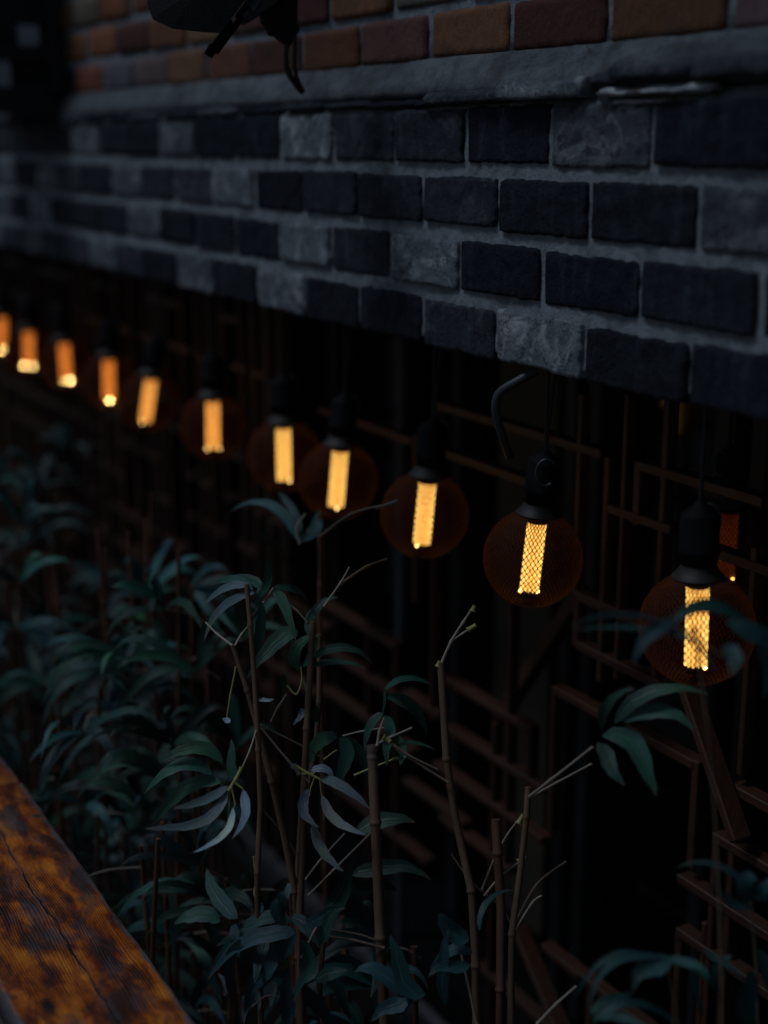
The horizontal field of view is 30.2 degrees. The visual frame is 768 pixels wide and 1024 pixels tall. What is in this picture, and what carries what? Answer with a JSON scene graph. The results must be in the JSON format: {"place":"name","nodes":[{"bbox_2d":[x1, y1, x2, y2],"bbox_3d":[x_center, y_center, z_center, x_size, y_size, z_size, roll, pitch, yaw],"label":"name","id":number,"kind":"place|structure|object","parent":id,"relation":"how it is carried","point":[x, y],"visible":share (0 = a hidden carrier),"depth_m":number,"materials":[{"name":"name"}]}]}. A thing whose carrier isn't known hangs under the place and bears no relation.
{"place":"outdoors","nodes":[
{"label":"outdoors","id":0,"kind":"place"},
{"bbox_2d":[0,581,448,1023],"bbox_3d":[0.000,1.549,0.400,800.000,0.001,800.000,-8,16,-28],"label":"ground","id":1,"kind":"structure","parent":0,"point":[429,1013],"depth_m":3.11,"materials":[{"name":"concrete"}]},
{"bbox_2d":[0,757,193,1023],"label":"timber counter","id":2,"kind":"object","parent":1,"relation":"on","point":[71,951],"visible":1,"depth_m":1.56,"materials":[{"name":"brown wood"}]},
{"bbox_2d":[0,589,430,1023],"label":"planter trough","id":3,"kind":"object","parent":1,"relation":"on","point":[238,864],"visible":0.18,"depth_m":3.05,"materials":[{"name":"soil"}]},
{"bbox_2d":[0,320,79,686],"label":"bamboo plant","id":4,"kind":"object","parent":3,"relation":"on","point":[38,461],"visible":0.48,"depth_m":4.01,"materials":[{"name":"teal plant"}]},
{"bbox_2d":[0,448,84,789],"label":"bamboo plant","id":5,"kind":"object","parent":3,"relation":"on","point":[40,611],"visible":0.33,"depth_m":3.13,"materials":[{"name":"teal plant"}]},
{"bbox_2d":[0,478,95,805],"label":"bamboo plant","id":6,"kind":"object","parent":3,"relation":"on","point":[35,626],"visible":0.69,"depth_m":2.47,"materials":[{"name":"teal plant"}]},
{"bbox_2d":[0,448,123,833],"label":"bamboo plant","id":7,"kind":"object","parent":3,"relation":"on","point":[36,700],"visible":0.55,"depth_m":2.97,"materials":[{"name":"teal plant"}]},
{"bbox_2d":[0,694,134,844],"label":"bamboo plant","id":8,"kind":"object","parent":3,"relation":"on","point":[86,773],"visible":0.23,"depth_m":2.13,"materials":[{"name":"green plant"}]},
{"bbox_2d":[0,547,168,922],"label":"bamboo plant","id":9,"kind":"object","parent":3,"relation":"on","point":[17,685],"visible":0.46,"depth_m":2.46,"materials":[{"name":"green plant"}]},
{"bbox_2d":[39,355,181,783],"bbox_3d":[-0.660,0.140,3.360,0.333,1.088,0.330,-8,16,-28],"label":"bamboo plant","id":10,"kind":"object","parent":3,"relation":"on","point":[64,437],"visible":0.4,"depth_m":3.38,"materials":[{"name":"teal plant"}]},
{"bbox_2d":[32,814,207,1023],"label":"bamboo plant","id":11,"kind":"object","parent":3,"relation":"on","point":[195,1016],"visible":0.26,"depth_m":1.85,"materials":[{"name":"brown plant"}]},
{"bbox_2d":[40,633,213,1013],"bbox_3d":[-0.386,0.599,2.220,0.264,0.853,0.196,-3,15,-11],"label":"bamboo plant","id":12,"kind":"object","parent":3,"relation":"on","point":[110,706],"visible":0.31,"depth_m":2.13,"materials":[{"name":"teal plant"}]},
{"bbox_2d":[29,648,238,934],"bbox_3d":[-0.414,0.595,2.151,0.276,0.773,0.289,13,19,41],"label":"bamboo plant","id":13,"kind":"object","parent":3,"relation":"on","point":[94,800],"visible":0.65,"depth_m":2.10,"materials":[{"name":"teal plant"}]},
{"bbox_2d":[43,702,225,1023],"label":"bamboo plant","id":14,"kind":"object","parent":3,"relation":"on","point":[139,761],"visible":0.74,"depth_m":1.94,"materials":[{"name":"green plant"}]},
{"bbox_2d":[55,530,226,1022],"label":"bamboo plant","id":15,"kind":"object","parent":3,"relation":"on","point":[114,861],"visible":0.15,"depth_m":2.31,"materials":[{"name":"teal plant"}]},
{"bbox_2d":[42,493,254,969],"bbox_3d":[-0.366,0.463,2.303,0.318,0.954,0.274,-1,15,-4],"label":"bamboo plant","id":16,"kind":"object","parent":3,"relation":"on","point":[201,589],"visible":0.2,"depth_m":2.23,"materials":[{"name":"teal plant"}]},
{"bbox_2d":[45,550,293,1015],"bbox_3d":[-0.322,0.515,2.142,0.339,0.933,0.238,-8,16,-28],"label":"bamboo plant","id":17,"kind":"object","parent":3,"relation":"on","point":[103,652],"visible":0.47,"depth_m":2.08,"materials":[{"name":"green plant"}]},
{"bbox_2d":[120,878,239,1023],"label":"bamboo plant","id":18,"kind":"object","parent":3,"relation":"on","point":[204,959],"visible":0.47,"depth_m":1.95,"materials":[{"name":"teal plant"}]},
{"bbox_2d":[121,818,269,1023],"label":"bamboo plant","id":19,"kind":"object","parent":3,"relation":"on","point":[178,852],"visible":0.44,"depth_m":1.82,"materials":[{"name":"teal plant"}]},
{"bbox_2d":[116,607,280,1023],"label":"bamboo plant","id":20,"kind":"object","parent":3,"relation":"on","point":[214,723],"visible":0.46,"depth_m":2.01,"materials":[{"name":"green plant"}]},
{"bbox_2d":[112,872,309,1023],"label":"bamboo plant","id":21,"kind":"object","parent":3,"relation":"on","point":[193,884],"visible":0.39,"depth_m":1.81,"materials":[{"name":"green plant"}]},
{"bbox_2d":[144,557,323,1023],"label":"bamboo plant","id":22,"kind":"object","parent":3,"relation":"on","point":[278,639],"visible":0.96,"depth_m":1.64,"materials":[{"name":"green plant"}]},
{"bbox_2d":[174,869,384,1023],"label":"bamboo plant","id":23,"kind":"object","parent":3,"relation":"on","point":[248,933],"visible":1,"depth_m":1.58,"materials":[{"name":"teal plant"}]},
{"bbox_2d":[247,916,355,1020],"bbox_3d":[-0.083,0.799,1.855,0.271,0.527,0.282,-8,16,-28],"label":"bamboo plant","id":24,"kind":"object","parent":3,"relation":"on","point":[285,977],"visible":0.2,"depth_m":1.89,"materials":[{"name":"teal plant"}]},
{"bbox_2d":[230,493,396,1011],"bbox_3d":[-0.082,0.476,2.055,0.294,1.071,0.095,11,18,36],"label":"bamboo plant","id":25,"kind":"object","parent":3,"relation":"on","point":[290,518],"visible":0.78,"depth_m":1.97,"materials":[{"name":"teal plant"}]},
{"bbox_2d":[270,558,387,1023],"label":"bamboo plant","id":26,"kind":"object","parent":3,"relation":"on","point":[350,747],"visible":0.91,"depth_m":1.66,"materials":[{"name":"green plant"}]},
{"bbox_2d":[275,900,427,1023],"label":"bamboo plant","id":27,"kind":"object","parent":3,"relation":"on","point":[350,978],"visible":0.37,"depth_m":1.76,"materials":[{"name":"teal plant"}]},
{"bbox_2d":[324,675,437,1023],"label":"bamboo plant","id":28,"kind":"object","parent":3,"relation":"on","point":[374,823],"visible":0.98,"depth_m":1.60,"materials":[{"name":"green plant"}]},
{"bbox_2d":[355,605,566,1023],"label":"bamboo plant","id":29,"kind":"object","parent":3,"relation":"on","point":[397,978],"visible":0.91,"depth_m":1.58,"materials":[{"name":"teal plant"}]},
{"bbox_2d":[491,683,708,1023],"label":"bamboo plant","id":30,"kind":"object","parent":3,"relation":"on","point":[631,708],"visible":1,"depth_m":1.50,"materials":[{"name":"green plant"}]},
{"bbox_2d":[573,949,719,1023],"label":"bamboo plant","id":31,"kind":"object","parent":3,"relation":"on","point":[607,1007],"visible":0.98,"depth_m":1.32,"materials":[{"name":"teal plant"}]},
{"bbox_2d":[572,597,767,1023],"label":"bamboo plant","id":32,"kind":"object","parent":3,"relation":"on","point":[739,624],"visible":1,"depth_m":1.24,"materials":[{"name":"teal plant"}]},
{"bbox_2d":[679,860,767,1023],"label":"bamboo plant","id":33,"kind":"object","parent":3,"relation":"on","point":[747,1008],"visible":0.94,"depth_m":1.33,"materials":[{"name":"teal plant"}]},
{"bbox_2d":[0,248,767,1023],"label":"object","id":34,"kind":"structure","parent":1,"relation":"on","point":[612,884],"depth_m":2.61,"materials":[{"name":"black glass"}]},
{"bbox_2d":[708,413,767,592],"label":"pendant bulb","id":35,"kind":"object","parent":34,"relation":"hanging from","point":[732,463],"visible":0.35,"depth_m":1.85,"materials":[{"name":"brown"}]},
{"bbox_2d":[0,0,767,421],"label":"brick wall","id":36,"kind":"structure","parent":0,"point":[574,188],"depth_m":1.74,"materials":[{"name":"black brick"}]},
{"bbox_2d":[0,247,23,356],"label":"pendant bulb","id":37,"kind":"object","parent":36,"relation":"hanging from","point":[5,297],"visible":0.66,"depth_m":3.89,"materials":[{"name":"orange glass"}]},
{"bbox_2d":[4,252,52,373],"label":"pendant bulb","id":38,"kind":"object","parent":36,"relation":"hanging from","point":[28,316],"visible":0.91,"depth_m":3.67,"materials":[{"name":"orange glass"}]},
{"bbox_2d":[0,0,64,114],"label":"wall lantern","id":39,"kind":"object","parent":36,"relation":"attached to","point":[31,67],"depth_m":3.02,"materials":[{"name":"black metal"}]},
{"bbox_2d":[39,259,91,387],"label":"pendant bulb","id":40,"kind":"object","parent":36,"relation":"hanging from","point":[62,327],"visible":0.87,"depth_m":3.40,"materials":[{"name":"orange glass"}]},
{"bbox_2d":[80,269,136,408],"bbox_3d":[-0.612,-0.387,3.136,0.125,0.321,0.125,-8,16,-28],"label":"pendant bulb","id":41,"kind":"object","parent":36,"relation":"hanging from","point":[108,353],"visible":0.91,"depth_m":3.12,"materials":[{"name":"orange glass"}]},
{"bbox_2d":[118,281,178,431],"bbox_3d":[-0.490,-0.329,2.927,0.125,0.330,0.125,-8,16,-28],"label":"pendant bulb","id":42,"kind":"object","parent":36,"relation":"hanging from","point":[151,371],"visible":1,"depth_m":2.92,"materials":[{"name":"orange glass"}]},
{"bbox_2d":[179,294,246,458],"bbox_3d":[-0.320,-0.256,2.632,0.125,0.322,0.125,-8,16,-28],"label":"pendant bulb","id":43,"kind":"object","parent":36,"relation":"hanging from","point":[212,392],"visible":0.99,"depth_m":2.62,"materials":[{"name":"orange glass"}]},
{"bbox_2d":[147,0,304,94],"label":"clip light","id":44,"kind":"object","parent":36,"relation":"attached to","point":[279,20],"visible":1,"depth_m":1.73,"materials":[{"name":"black metal"}]},
{"bbox_2d":[247,310,320,491],"bbox_3d":[-0.169,-0.190,2.372,0.125,0.320,0.125,-8,16,-28],"label":"pendant bulb","id":45,"kind":"object","parent":36,"relation":"hanging from","point":[283,418],"visible":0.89,"depth_m":2.36,"materials":[{"name":"orange glass"}]},
{"bbox_2d":[298,325,377,519],"bbox_3d":[-0.072,-0.146,2.206,0.125,0.323,0.125,-8,16,-28],"label":"pendant bulb","id":46,"kind":"object","parent":36,"relation":"hanging from","point":[339,441],"visible":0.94,"depth_m":2.19,"materials":[{"name":"orange glass"}]},
{"bbox_2d":[0,247,767,1023],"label":"lattice screen","id":47,"kind":"object","parent":36,"relation":"attached to","point":[630,511],"visible":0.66,"depth_m":2.51,"materials":[{"name":"brown wood"}]},
{"bbox_2d":[380,346,468,558],"bbox_3d":[0.057,-0.090,1.982,0.125,0.319,0.125,-8,16,-28],"label":"pendant bulb","id":48,"kind":"object","parent":36,"relation":"hanging from","point":[427,472],"visible":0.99,"depth_m":1.97,"materials":[{"name":"orange glass"}]},
{"bbox_2d":[491,367,538,459],"bbox_3d":[0.149,-0.115,1.690,0.052,0.122,0.068,-8,16,-28],"label":"loose cable","id":49,"kind":"object","parent":36,"relation":"hanging from","point":[506,387],"visible":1,"depth_m":1.67,"materials":[{"name":"grey plastic"}]},
{"bbox_2d":[483,370,582,607],"bbox_3d":[0.186,-0.034,1.758,0.125,0.316,0.125,-8,16,-28],"label":"pendant bulb","id":50,"kind":"object","parent":36,"relation":"hanging from","point":[537,509],"visible":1,"depth_m":1.75,"materials":[{"name":"orange glass"}]},
{"bbox_2d":[638,407,756,685],"bbox_3d":[0.335,0.032,1.501,0.125,0.315,0.125,-8,16,-28],"label":"pendant bulb","id":51,"kind":"object","parent":36,"relation":"hanging from","point":[697,572],"visible":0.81,"depth_m":1.49,"materials":[{"name":"glass"}]}
]}

